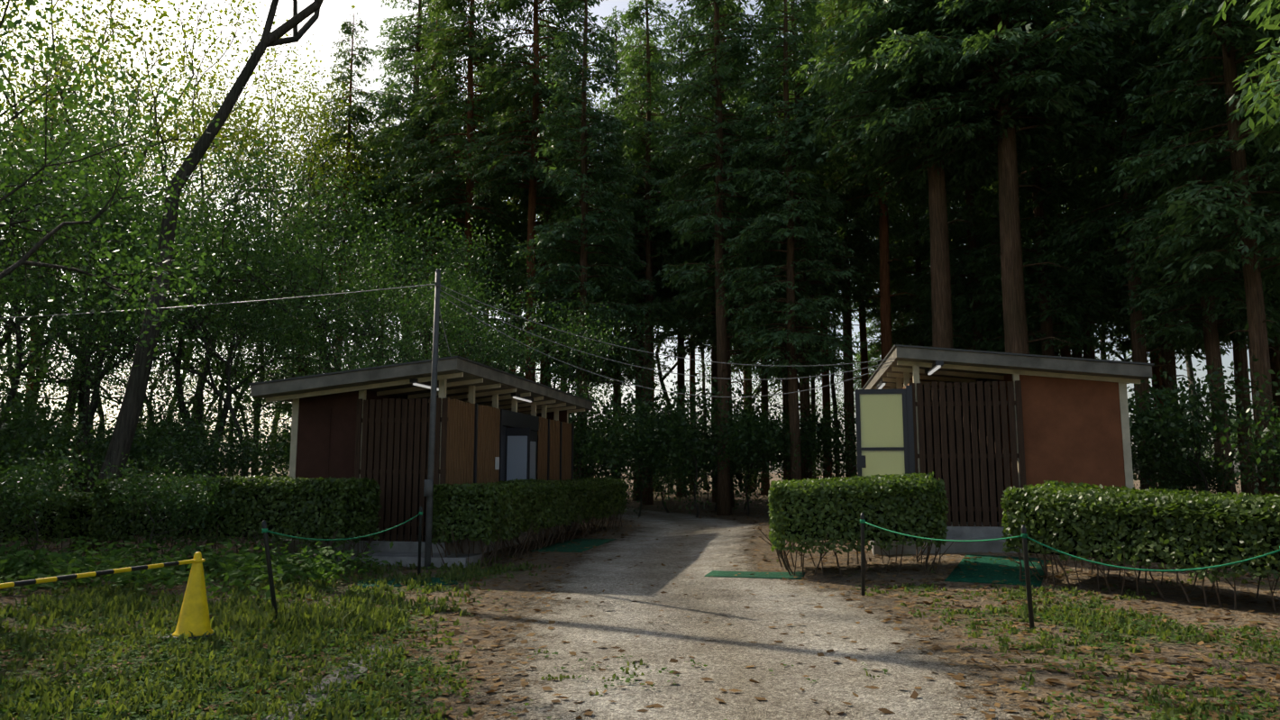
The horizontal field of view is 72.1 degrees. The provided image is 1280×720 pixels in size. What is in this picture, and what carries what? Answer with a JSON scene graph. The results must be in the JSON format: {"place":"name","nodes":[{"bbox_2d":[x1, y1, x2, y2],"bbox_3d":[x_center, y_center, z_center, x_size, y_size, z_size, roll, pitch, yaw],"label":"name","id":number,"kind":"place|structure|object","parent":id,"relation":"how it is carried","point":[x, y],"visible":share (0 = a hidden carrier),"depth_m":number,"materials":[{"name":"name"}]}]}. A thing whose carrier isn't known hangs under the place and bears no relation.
{"place":"outdoors","nodes":[
{"label":"outdoors","id":0,"kind":"place"},
{"bbox_2d":[0,0,1257,473],"label":"sky","id":1,"kind":"structure","parent":0,"point":[332,13],"materials":[{"name":"white"}]},
{"bbox_2d":[0,473,1279,719],"bbox_3d":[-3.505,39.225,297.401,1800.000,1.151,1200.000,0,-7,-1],"label":"ground","id":2,"kind":"structure","parent":0,"point":[1184,617],"depth_m":8.58,"materials":[{"name":"brown soil"}]},
{"bbox_2d":[0,233,93,389],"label":"evergreen tree","id":3,"kind":"object","parent":2,"relation":"on","point":[28,298],"visible":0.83,"depth_m":21.21,"materials":[{"name":"green plant"}]},
{"bbox_2d":[0,0,115,190],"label":"evergreen tree","id":4,"kind":"object","parent":2,"relation":"on","point":[8,57],"visible":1,"depth_m":10.27,"materials":[{"name":"green plant"}]},
{"bbox_2d":[0,429,117,559],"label":"shrub","id":5,"kind":"object","parent":2,"relation":"on","point":[13,496],"visible":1,"depth_m":12.34,"materials":[{"name":"green plant"}]},
{"bbox_2d":[0,347,117,489],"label":"shrub","id":6,"kind":"object","parent":2,"relation":"on","point":[15,429],"visible":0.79,"depth_m":16.96,"materials":[{"name":"green plant"}]},
{"bbox_2d":[0,491,128,564],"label":"hedge","id":7,"kind":"object","parent":2,"relation":"on","point":[76,517],"visible":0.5,"depth_m":13.64,"materials":[{"name":"green plant"}]},
{"bbox_2d":[0,0,158,171],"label":"broadleaf tree","id":8,"kind":"object","parent":2,"relation":"on","point":[58,70],"visible":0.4,"depth_m":39.98,"materials":[{"name":"green plant"}]},
{"bbox_2d":[0,9,184,469],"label":"evergreen tree","id":9,"kind":"object","parent":2,"relation":"on","point":[7,223],"visible":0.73,"depth_m":18.07,"materials":[{"name":"green plant"}]},
{"bbox_2d":[0,91,201,493],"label":"evergreen tree","id":10,"kind":"object","parent":2,"relation":"on","point":[93,408],"visible":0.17,"depth_m":27.12,"materials":[{"name":"green plant"}]},
{"bbox_2d":[0,0,217,402],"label":"tree","id":11,"kind":"object","parent":2,"relation":"on","point":[84,57],"visible":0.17,"depth_m":49.21,"materials":[{"name":"green plant"}]},
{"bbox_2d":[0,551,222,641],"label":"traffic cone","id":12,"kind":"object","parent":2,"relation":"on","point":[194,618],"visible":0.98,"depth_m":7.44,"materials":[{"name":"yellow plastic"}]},
{"bbox_2d":[0,114,230,429],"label":"evergreen tree","id":13,"kind":"object","parent":2,"relation":"on","point":[13,392],"visible":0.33,"depth_m":24.24,"materials":[{"name":"green plant"}]},
{"bbox_2d":[0,0,260,390],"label":"evergreen tree","id":14,"kind":"object","parent":2,"relation":"on","point":[137,279],"visible":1,"depth_m":12.88,"materials":[{"name":"green plant"}]},
{"bbox_2d":[0,99,268,481],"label":"evergreen tree","id":15,"kind":"object","parent":2,"relation":"on","point":[37,372],"visible":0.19,"depth_m":32.00,"materials":[{"name":"green plant"}]},
{"bbox_2d":[0,0,269,315],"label":"tree","id":16,"kind":"object","parent":2,"relation":"on","point":[23,18],"visible":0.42,"depth_m":44.99,"materials":[{"name":"green plant"}]},
{"bbox_2d":[0,158,279,493],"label":"evergreen tree","id":17,"kind":"object","parent":2,"relation":"on","point":[80,402],"visible":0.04,"depth_m":31.97,"materials":[{"name":"green plant"}]},
{"bbox_2d":[0,93,286,471],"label":"broadleaf tree","id":18,"kind":"object","parent":2,"relation":"on","point":[6,336],"visible":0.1,"depth_m":30.92,"materials":[{"name":"green plant"}]},
{"bbox_2d":[0,170,293,493],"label":"evergreen tree","id":19,"kind":"object","parent":2,"relation":"on","point":[86,417],"visible":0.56,"depth_m":23.00,"materials":[{"name":"green plant"}]},
{"bbox_2d":[6,241,292,491],"bbox_3d":[-12.551,0.663,22.997,6.483,7.681,4.522,4,-8,-30],"label":"evergreen tree","id":20,"kind":"object","parent":2,"relation":"on","point":[228,403],"visible":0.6,"depth_m":23.14,"materials":[{"name":"green plant"}]},
{"bbox_2d":[64,394,246,483],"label":"shrub","id":21,"kind":"object","parent":2,"relation":"on","point":[135,449],"visible":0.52,"depth_m":20.55,"materials":[{"name":"green plant"}]},
{"bbox_2d":[81,440,239,565],"bbox_3d":[-6.764,2.170,12.590,2.160,2.036,1.728,-1,-7,6],"label":"shrub","id":22,"kind":"object","parent":2,"relation":"on","point":[191,499],"visible":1,"depth_m":12.45,"materials":[{"name":"green plant"}]},
{"bbox_2d":[0,0,331,490],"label":"tree","id":23,"kind":"object","parent":2,"relation":"on","point":[106,82],"visible":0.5,"depth_m":41.59,"materials":[{"name":"green plant"}]},
{"bbox_2d":[27,24,315,469],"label":"tree","id":24,"kind":"object","parent":2,"relation":"on","point":[191,147],"visible":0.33,"depth_m":48.47,"materials":[{"name":"green plant"}]},
{"bbox_2d":[0,113,368,477],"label":"evergreen tree","id":25,"kind":"object","parent":2,"relation":"on","point":[262,166],"visible":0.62,"depth_m":25.83,"materials":[{"name":"green plant"}]},
{"bbox_2d":[0,533,402,600],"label":"tall weeds","id":26,"kind":"object","parent":2,"relation":"on","point":[243,558],"visible":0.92,"depth_m":11.12,"materials":[{"name":"green plant"}]},
{"bbox_2d":[52,0,366,478],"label":"broadleaf tree","id":27,"kind":"object","parent":2,"relation":"on","point":[191,55],"visible":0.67,"depth_m":43.30,"materials":[{"name":"green plant"}]},
{"bbox_2d":[133,407,287,478],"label":"shrub","id":28,"kind":"object","parent":2,"relation":"on","point":[195,459],"visible":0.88,"depth_m":18.99,"materials":[{"name":"green plant"}]},
{"bbox_2d":[69,0,355,552],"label":"deciduous tree","id":29,"kind":"object","parent":2,"relation":"on","point":[123,434],"visible":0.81,"depth_m":16.69,"materials":[{"name":"brown plant"}]},
{"bbox_2d":[35,183,393,477],"bbox_3d":[-11.856,-0.135,26.663,8.594,10.383,7.924,-2,-8,15],"label":"evergreen tree","id":30,"kind":"object","parent":2,"relation":"on","point":[218,357],"visible":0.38,"depth_m":26.27,"materials":[{"name":"green plant"}]},
{"bbox_2d":[119,177,348,475],"bbox_3d":[-16.052,-0.387,33.746,7.499,12.739,10.752,5,-9,-36],"label":"broadleaf tree","id":31,"kind":"object","parent":2,"relation":"on","point":[199,400],"visible":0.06,"depth_m":33.24,"materials":[{"name":"green plant"}]},
{"bbox_2d":[88,475,382,564],"bbox_3d":[-6.230,2.463,13.441,4.379,1.401,1.296,-1,-7,11],"label":"hedge","id":32,"kind":"object","parent":2,"relation":"on","point":[320,507],"visible":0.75,"depth_m":12.90,"materials":[{"name":"green plant"}]},
{"bbox_2d":[138,156,365,476],"bbox_3d":[-11.879,-0.729,28.289,7.070,12.010,10.137,-1,-7,5],"label":"evergreen tree","id":33,"kind":"object","parent":2,"relation":"on","point":[294,229],"visible":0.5,"depth_m":26.72,"materials":[{"name":"green plant"}]},
{"bbox_2d":[150,44,399,476],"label":"broadleaf tree","id":34,"kind":"object","parent":2,"relation":"on","point":[303,139],"visible":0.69,"depth_m":42.34,"materials":[{"name":"green plant"}]},
{"bbox_2d":[210,256,453,433],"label":"evergreen tree","id":35,"kind":"object","parent":2,"relation":"on","point":[356,321],"visible":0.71,"depth_m":24.21,"materials":[{"name":"green plant"}]},
{"bbox_2d":[287,3,393,368],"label":"conifer tree","id":36,"kind":"object","parent":2,"relation":"on","point":[360,118],"visible":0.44,"depth_m":46.39,"materials":[{"name":"green plant"}]},
{"bbox_2d":[212,201,507,438],"bbox_3d":[-11.187,-0.093,36.481,10.848,12.852,7.566,0,-7,0],"label":"evergreen tree","id":37,"kind":"object","parent":2,"relation":"on","point":[395,242],"visible":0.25,"depth_m":36.82,"materials":[{"name":"green plant"}]},
{"bbox_2d":[207,158,536,382],"bbox_3d":[-10.442,-0.952,35.521,11.974,14.466,11.040,-3,-8,22],"label":"evergreen tree","id":38,"kind":"object","parent":2,"relation":"on","point":[370,214],"visible":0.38,"depth_m":35.32,"materials":[{"name":"green plant"}]},
{"bbox_2d":[298,318,471,375],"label":"evergreen tree","id":39,"kind":"object","parent":2,"relation":"on","point":[398,357],"visible":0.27,"depth_m":21.40,"materials":[{"name":"green plant"}]},
{"bbox_2d":[252,217,537,374],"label":"evergreen tree","id":40,"kind":"object","parent":2,"relation":"on","point":[376,266],"visible":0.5,"depth_m":27.46,"materials":[{"name":"green plant"}]},
{"bbox_2d":[320,0,497,361],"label":"hinoki tree","id":41,"kind":"object","parent":2,"relation":"on","point":[388,135],"visible":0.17,"depth_m":46.94,"materials":[{"name":"green plant"}]},
{"bbox_2d":[317,238,516,371],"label":"evergreen tree","id":42,"kind":"object","parent":2,"relation":"on","point":[410,271],"visible":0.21,"depth_m":31.90,"materials":[{"name":"green plant"}]},
{"bbox_2d":[248,356,594,567],"bbox_3d":[-3.634,2.182,18.055,3.830,3.340,9.280,-1,-7,10],"label":"hut","id":43,"kind":"object","parent":2,"relation":"on","point":[493,425],"visible":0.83,"depth_m":14.65,"materials":[{"name":"paint"}]},
{"bbox_2d":[365,13,484,351],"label":"conifer tree","id":44,"kind":"object","parent":2,"relation":"on","point":[413,136],"visible":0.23,"depth_m":43.63,"materials":[{"name":"green plant"}]},
{"bbox_2d":[327,251,553,379],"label":"evergreen tree","id":45,"kind":"object","parent":2,"relation":"on","point":[412,309],"visible":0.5,"depth_m":25.09,"materials":[{"name":"green plant"}]},
{"bbox_2d":[0,268,896,569],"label":"utility pole","id":46,"kind":"object","parent":2,"relation":"on","point":[429,489],"visible":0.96,"depth_m":13.33,"materials":[{"name":"metal"}]},
{"bbox_2d":[347,283,567,391],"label":"evergreen tree","id":47,"kind":"object","parent":2,"relation":"on","point":[461,329],"visible":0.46,"depth_m":23.43,"materials":[{"name":"green plant"}]},
{"bbox_2d":[385,0,539,357],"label":"conifer tree","id":48,"kind":"object","parent":2,"relation":"on","point":[453,42],"visible":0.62,"depth_m":40.98,"materials":[{"name":"green plant"}]},
{"bbox_2d":[442,59,526,378],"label":"hinoki tree","id":49,"kind":"object","parent":2,"relation":"on","point":[497,249],"visible":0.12,"depth_m":45.57,"materials":[{"name":"green plant"}]},
{"bbox_2d":[361,214,622,409],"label":"evergreen tree","id":50,"kind":"object","parent":2,"relation":"on","point":[470,260],"visible":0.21,"depth_m":33.24,"materials":[{"name":"green plant"}]},
{"bbox_2d":[431,476,627,567],"bbox_3d":[-1.748,3.078,18.013,1.136,1.344,10.529,-1,-7,10],"label":"hedge","id":51,"kind":"object","parent":2,"relation":"on","point":[497,510],"visible":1,"depth_m":14.63,"materials":[{"name":"green plant"}]},
{"bbox_2d":[452,0,619,381],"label":"tree","id":52,"kind":"object","parent":2,"relation":"on","point":[504,159],"visible":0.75,"depth_m":37.46,"materials":[{"name":"green plant"}]},
{"bbox_2d":[490,4,606,385],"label":"hinoki tree","id":53,"kind":"object","parent":2,"relation":"on","point":[518,230],"visible":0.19,"depth_m":41.07,"materials":[{"name":"green plant"}]},
{"bbox_2d":[509,0,657,478],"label":"hinoki tree","id":54,"kind":"object","parent":2,"relation":"on","point":[598,171],"visible":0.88,"depth_m":33.24,"materials":[{"name":"green plant"}]},
{"bbox_2d":[509,287,690,478],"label":"evergreen tree","id":55,"kind":"object","parent":2,"relation":"on","point":[587,343],"visible":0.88,"depth_m":28.35,"materials":[{"name":"green plant"}]},
{"bbox_2d":[548,374,661,515],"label":"shrub","id":56,"kind":"object","parent":2,"relation":"on","point":[611,434],"visible":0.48,"depth_m":26.37,"materials":[{"name":"green plant"}]},
{"bbox_2d":[565,6,673,478],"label":"hinoki tree","id":57,"kind":"object","parent":2,"relation":"on","point":[615,23],"visible":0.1,"depth_m":46.34,"materials":[{"name":"green plant"}]},
{"bbox_2d":[575,383,700,517],"bbox_3d":[-0.024,2.998,27.714,4.273,4.628,5.327,-3,-8,25],"label":"shrub","id":58,"kind":"object","parent":2,"relation":"on","point":[641,458],"visible":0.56,"depth_m":27.18,"materials":[{"name":"green plant"}]},
{"bbox_2d":[0,552,1279,719],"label":"grass tufts","id":59,"kind":"object","parent":2,"relation":"on","point":[297,623],"visible":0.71,"depth_m":7.14,"materials":[{"name":"green plant"}]},
{"bbox_2d":[0,553,1279,719],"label":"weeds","id":60,"kind":"object","parent":2,"relation":"on","point":[352,694],"visible":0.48,"depth_m":6.37,"materials":[{"name":"green plant"}]},
{"bbox_2d":[0,511,1279,719],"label":"fallen leaves","id":61,"kind":"object","parent":2,"relation":"on","point":[1143,679],"visible":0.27,"depth_m":6.91,"materials":[{"name":"brown plant"}]},
{"bbox_2d":[572,25,708,501],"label":"hinoki tree","id":62,"kind":"object","parent":2,"relation":"on","point":[613,102],"visible":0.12,"depth_m":42.20,"materials":[{"name":"green plant"}]},
{"bbox_2d":[586,0,709,504],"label":"hinoki tree","id":63,"kind":"object","parent":2,"relation":"on","point":[646,208],"visible":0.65,"depth_m":38.98,"materials":[{"name":"green plant"}]},
{"bbox_2d":[579,380,752,512],"bbox_3d":[1.432,3.188,31.224,6.316,5.323,5.740,-3,-8,24],"label":"shrub","id":64,"kind":"object","parent":2,"relation":"on","point":[699,461],"visible":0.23,"depth_m":30.49,"materials":[{"name":"green plant"}]},
{"bbox_2d":[623,3,711,497],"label":"hinoki tree","id":65,"kind":"object","parent":2,"relation":"on","point":[681,379],"visible":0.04,"depth_m":47.58,"materials":[{"name":"green plant"}]},
{"bbox_2d":[594,365,788,517],"bbox_3d":[1.586,2.712,27.375,5.993,5.206,4.807,1,-7,-7],"label":"shrub","id":66,"kind":"object","parent":2,"relation":"on","point":[674,428],"visible":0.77,"depth_m":27.27,"materials":[{"name":"green plant"}]},
{"bbox_2d":[640,0,778,502],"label":"hinoki tree","id":67,"kind":"object","parent":2,"relation":"on","point":[689,343],"visible":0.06,"depth_m":40.52,"materials":[{"name":"green plant"}]},
{"bbox_2d":[650,373,790,511],"bbox_3d":[2.921,2.961,31.288,6.659,5.785,5.341,-7,-10,42],"label":"shrub","id":68,"kind":"object","parent":2,"relation":"on","point":[739,485],"visible":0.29,"depth_m":30.69,"materials":[{"name":"green plant"}]},
{"bbox_2d":[667,0,778,507],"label":"hinoki tree","id":69,"kind":"object","parent":2,"relation":"on","point":[709,245],"visible":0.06,"depth_m":36.62,"materials":[{"name":"green plant"}]},
{"bbox_2d":[644,0,804,515],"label":"hinoki tree","id":70,"kind":"object","parent":2,"relation":"on","point":[717,138],"visible":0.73,"depth_m":29.90,"materials":[{"name":"green plant"}]},
{"bbox_2d":[704,390,826,516],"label":"shrub","id":71,"kind":"object","parent":2,"relation":"on","point":[765,439],"visible":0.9,"depth_m":27.28,"materials":[{"name":"green plant"}]},
{"bbox_2d":[729,386,856,483],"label":"shrub","id":72,"kind":"object","parent":2,"relation":"on","point":[818,427],"visible":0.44,"depth_m":29.14,"materials":[{"name":"green plant"}]},
{"bbox_2d":[713,0,872,480],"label":"hinoki tree","id":73,"kind":"object","parent":2,"relation":"on","point":[792,302],"visible":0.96,"depth_m":27.91,"materials":[{"name":"green plant"}]},
{"bbox_2d":[736,0,877,479],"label":"hinoki tree","id":74,"kind":"object","parent":2,"relation":"on","point":[800,87],"visible":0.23,"depth_m":33.82,"materials":[{"name":"green plant"}]},
{"bbox_2d":[785,392,857,478],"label":"shrub","id":75,"kind":"object","parent":2,"relation":"on","point":[844,456],"visible":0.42,"depth_m":31.21,"materials":[{"name":"green plant"}]},
{"bbox_2d":[775,0,909,477],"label":"hinoki tree","id":76,"kind":"object","parent":2,"relation":"on","point":[868,244],"visible":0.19,"depth_m":36.36,"materials":[{"name":"green plant"}]},
{"bbox_2d":[758,471,953,575],"bbox_3d":[2.954,2.289,12.357,2.588,1.452,1.413,-1,-7,10],"label":"hedge","id":77,"kind":"object","parent":2,"relation":"on","point":[823,510],"visible":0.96,"depth_m":11.83,"materials":[{"name":"green plant"}]},
{"bbox_2d":[793,0,960,361],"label":"tree","id":78,"kind":"object","parent":2,"relation":"on","point":[854,202],"visible":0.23,"depth_m":29.64,"materials":[{"name":"green plant"}]},
{"bbox_2d":[858,188,969,365],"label":"hinoki tree","id":79,"kind":"object","parent":2,"relation":"on","point":[903,277],"visible":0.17,"depth_m":38.43,"materials":[{"name":"green plant"}]},
{"bbox_2d":[776,0,1111,348],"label":"hinoki tree","id":80,"kind":"object","parent":2,"relation":"on","point":[851,103],"visible":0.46,"depth_m":25.25,"materials":[{"name":"green plant"}]},
{"bbox_2d":[898,22,1064,355],"bbox_3d":[12.046,-6.428,32.225,5.694,24.304,5.292,5,-9,-34],"label":"hinoki tree","id":81,"kind":"object","parent":2,"relation":"on","point":[979,218],"visible":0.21,"depth_m":31.25,"materials":[{"name":"green plant"}]},
{"bbox_2d":[906,173,1068,354],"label":"hinoki tree","id":82,"kind":"object","parent":2,"relation":"on","point":[962,236],"visible":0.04,"depth_m":36.03,"materials":[{"name":"green plant"}]},
{"bbox_2d":[944,554,1048,586],"bbox_3d":[4.784,2.782,11.697,1.100,0.182,2.002,-4,-8,28],"label":"turf mat","id":83,"kind":"object","parent":2,"relation":"on","point":[992,566],"visible":0.73,"depth_m":11.54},
{"bbox_2d":[854,344,1154,555],"bbox_3d":[6.388,2.053,17.637,4.440,3.690,9.280,-1,-7,10],"label":"hut","id":84,"kind":"object","parent":2,"relation":"on","point":[979,433],"visible":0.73,"depth_m":14.01,"materials":[{"name":"paint"}]},
{"bbox_2d":[848,0,1196,354],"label":"hinoki tree","id":85,"kind":"object","parent":2,"relation":"on","point":[1062,35],"visible":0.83,"depth_m":23.30,"materials":[{"name":"green plant"}]},
{"bbox_2d":[956,0,1130,356],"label":"hinoki tree","id":86,"kind":"object","parent":2,"relation":"on","point":[1034,219],"visible":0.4,"depth_m":27.81,"materials":[{"name":"green plant"}]},
{"bbox_2d":[859,512,1279,629],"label":"rope fence","id":87,"kind":"object","parent":2,"relation":"on","point":[1023,535],"visible":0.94,"depth_m":7.95,"materials":[{"name":"green fabric"}]},
{"bbox_2d":[996,0,1174,359],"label":"hinoki tree","id":88,"kind":"object","parent":2,"relation":"on","point":[1092,355],"visible":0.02,"depth_m":32.58,"materials":[{"name":"green plant"}]},
{"bbox_2d":[1020,0,1225,490],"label":"hinoki tree","id":89,"kind":"object","parent":2,"relation":"on","point":[1139,351],"visible":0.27,"depth_m":25.08,"materials":[{"name":"green plant"}]},
{"bbox_2d":[1000,479,1279,612],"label":"hedge","id":90,"kind":"object","parent":2,"relation":"on","point":[1176,528],"visible":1,"depth_m":9.83,"materials":[{"name":"green plant"}]},
{"bbox_2d":[1071,0,1225,489],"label":"hinoki tree","id":91,"kind":"object","parent":2,"relation":"on","point":[1165,355],"visible":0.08,"depth_m":30.39,"materials":[{"name":"green plant"}]},
{"bbox_2d":[1079,4,1233,489],"bbox_3d":[21.247,-7.597,36.330,6.457,27.564,6.002,-2,-7,14],"label":"hinoki tree","id":92,"kind":"object","parent":2,"relation":"on","point":[1126,342],"depth_m":35.84,"materials":[{"name":"green plant"}]},
{"bbox_2d":[1088,0,1279,494],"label":"hinoki tree","id":93,"kind":"object","parent":2,"relation":"on","point":[1204,293],"visible":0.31,"depth_m":22.16,"materials":[{"name":"green plant"}]},
{"bbox_2d":[1130,437,1238,493],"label":"shrub","id":94,"kind":"object","parent":2,"relation":"on","point":[1157,474],"visible":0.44,"depth_m":19.64,"materials":[{"name":"green plant"}]},
{"bbox_2d":[1133,443,1252,493],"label":"shrub","id":95,"kind":"object","parent":2,"relation":"on","point":[1220,476],"visible":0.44,"depth_m":20.17,"materials":[{"name":"green plant"}]},
{"bbox_2d":[1106,0,1279,495],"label":"hinoki tree","id":96,"kind":"object","parent":2,"relation":"on","point":[1238,212],"visible":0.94,"depth_m":19.64,"materials":[{"name":"green plant"}]},
{"bbox_2d":[1124,0,1279,496],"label":"hinoki tree","id":97,"kind":"object","parent":2,"relation":"on","point":[1241,356],"visible":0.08,"depth_m":26.30,"materials":[{"name":"green plant"}]},
{"bbox_2d":[1126,323,1279,491],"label":"shrub","id":98,"kind":"object","parent":2,"relation":"on","point":[1165,427],"visible":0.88,"depth_m":18.37,"materials":[{"name":"green plant"}]},
{"bbox_2d":[1164,0,1279,157],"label":"hinoki tree","id":99,"kind":"object","parent":2,"relation":"on","point":[1259,130],"visible":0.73,"depth_m":17.48,"materials":[{"name":"green plant"}]},
{"bbox_2d":[1181,352,1279,495],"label":"shrub","id":100,"kind":"object","parent":2,"relation":"on","point":[1261,449],"visible":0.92,"depth_m":16.10,"materials":[{"name":"green plant"}]},
{"bbox_2d":[1212,0,1279,131],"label":"tree","id":101,"kind":"object","parent":2,"relation":"on","point":[1274,66],"visible":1,"depth_m":14.06,"materials":[{"name":"green plant"}]},
{"bbox_2d":[450,507,1046,719],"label":"gravel path","id":102,"kind":"structure","parent":0,"point":[726,654],"depth_m":7.12,"materials":[{"name":"grey gravel"}]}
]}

